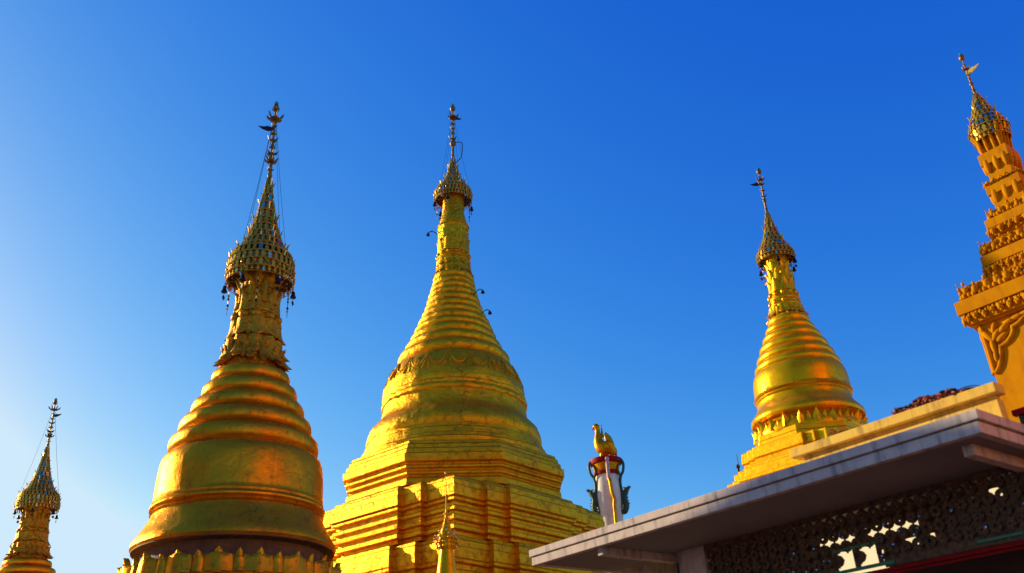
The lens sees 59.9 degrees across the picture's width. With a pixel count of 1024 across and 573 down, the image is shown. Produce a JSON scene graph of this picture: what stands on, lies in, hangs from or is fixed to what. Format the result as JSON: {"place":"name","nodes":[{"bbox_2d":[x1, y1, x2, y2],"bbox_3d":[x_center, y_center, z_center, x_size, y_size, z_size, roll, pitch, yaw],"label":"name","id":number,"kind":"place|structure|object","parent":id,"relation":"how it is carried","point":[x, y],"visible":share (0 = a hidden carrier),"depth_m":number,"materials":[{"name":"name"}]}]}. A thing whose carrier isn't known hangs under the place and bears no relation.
{"place":"outdoors","nodes":[
{"label":"outdoors","id":0,"kind":"place"},
{"bbox_2d":[0,0,1023,572],"label":"sky","id":1,"kind":"structure","parent":0,"point":[613,150],"materials":[{"name":"blue"}]},
{"bbox_2d":[954,53,1023,422],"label":"tiered tower","id":2,"kind":"structure","parent":0,"point":[989,307],"depth_m":14.34,"materials":[{"name":"metal"}]},
{"bbox_3d":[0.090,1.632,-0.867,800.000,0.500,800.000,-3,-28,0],"label":"ground","id":3,"kind":"structure","parent":0,"visible":0},
{"bbox_2d":[0,398,61,572],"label":"stupa","id":4,"kind":"object","parent":3,"relation":"on","point":[37,501],"visible":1,"depth_m":27.88,"materials":[{"name":"gold metal"}]},
{"bbox_2d":[117,101,341,572],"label":"stupa","id":5,"kind":"object","parent":3,"relation":"on","point":[239,485],"visible":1,"depth_m":20.18,"materials":[{"name":"gold metal"}]},
{"bbox_2d":[434,470,458,572],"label":"spirelet","id":6,"kind":"object","parent":3,"relation":"on","point":[446,542],"visible":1,"depth_m":15.53,"materials":[{"name":"gold metal"}]},
{"bbox_2d":[323,103,604,572],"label":"stupa","id":7,"kind":"object","parent":3,"relation":"on","point":[454,404],"visible":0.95,"depth_m":27.95,"materials":[{"name":"gold metal"}]},
{"bbox_2d":[586,455,630,525],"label":"vase pillar","id":8,"kind":"structure","parent":3,"relation":"on","point":[610,503],"depth_m":35.67,"materials":[{"name":"white paint"}]},
{"bbox_2d":[592,423,616,455],"bbox_3d":[3.860,6.434,37.029,0.944,1.587,0.570,-6,-28,5],"label":"bird statue","id":9,"kind":"object","parent":8,"relation":"on","point":[605,447],"visible":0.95,"depth_m":36.79,"materials":[{"name":"gold metal"}]},
{"bbox_2d":[529,382,1023,572],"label":"pavilion","id":10,"kind":"structure","parent":3,"relation":"on","point":[937,486],"depth_m":10.15,"materials":[{"name":"paint"}]},
{"bbox_2d":[835,544,890,572],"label":"lit window","id":11,"kind":"structure","parent":10,"relation":"in","point":[871,558],"depth_m":11.38,"materials":[{"name":"beige"}]},
{"bbox_2d":[820,519,918,550],"bbox_3d":[4.575,3.182,11.459,0.023,0.190,1.480,17,-34,-33],"label":"lit window","id":12,"kind":"structure","parent":10,"relation":"in","point":[907,524],"depth_m":11.37,"materials":[{"name":"beige"}]},
{"bbox_2d":[828,385,979,435],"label":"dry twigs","id":13,"kind":"object","parent":10,"relation":"on","point":[968,388],"visible":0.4,"depth_m":9.23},
{"bbox_2d":[902,529,936,543],"bbox_3d":[4.997,3.108,10.879,0.023,0.175,0.450,17,-34,-33],"label":"lit window","id":14,"kind":"structure","parent":10,"relation":"in","point":[910,538],"depth_m":10.95,"materials":[{"name":"beige"}]},
{"bbox_2d":[891,388,969,414],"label":"broken tiles","id":15,"kind":"object","parent":10,"relation":"on","point":[926,399],"visible":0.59,"depth_m":9.44,"materials":[{"name":"brown tile"}]},
{"bbox_2d":[989,486,1002,495],"bbox_3d":[5.615,2.404,10.294,0.023,0.210,0.200,17,-34,-33],"label":"lit window","id":16,"kind":"structure","parent":10,"relation":"in","point":[992,489],"depth_m":10.33,"materials":[{"name":"beige"}]},
{"bbox_2d":[728,167,868,486],"bbox_3d":[7.122,3.764,21.444,5.427,16.073,5.441,17,-34,-33],"label":"stupa","id":17,"kind":"object","parent":3,"relation":"on","point":[803,390],"visible":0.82,"depth_m":21.21,"materials":[{"name":"gold metal"}]},
{"bbox_2d":[736,454,739,471],"bbox_3d":[5.533,4.711,21.522,0.102,1.320,0.102,-14,-30,20],"label":"lightning rod","id":18,"kind":"object","parent":17,"relation":"attached to","point":[738,467],"visible":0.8,"depth_m":21.66,"materials":[{"name":"metal"}]},
{"bbox_2d":[1011,407,1023,423],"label":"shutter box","id":19,"kind":"object","parent":3,"relation":"on","point":[1019,412],"visible":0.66,"depth_m":9.05,"materials":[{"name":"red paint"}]}
]}

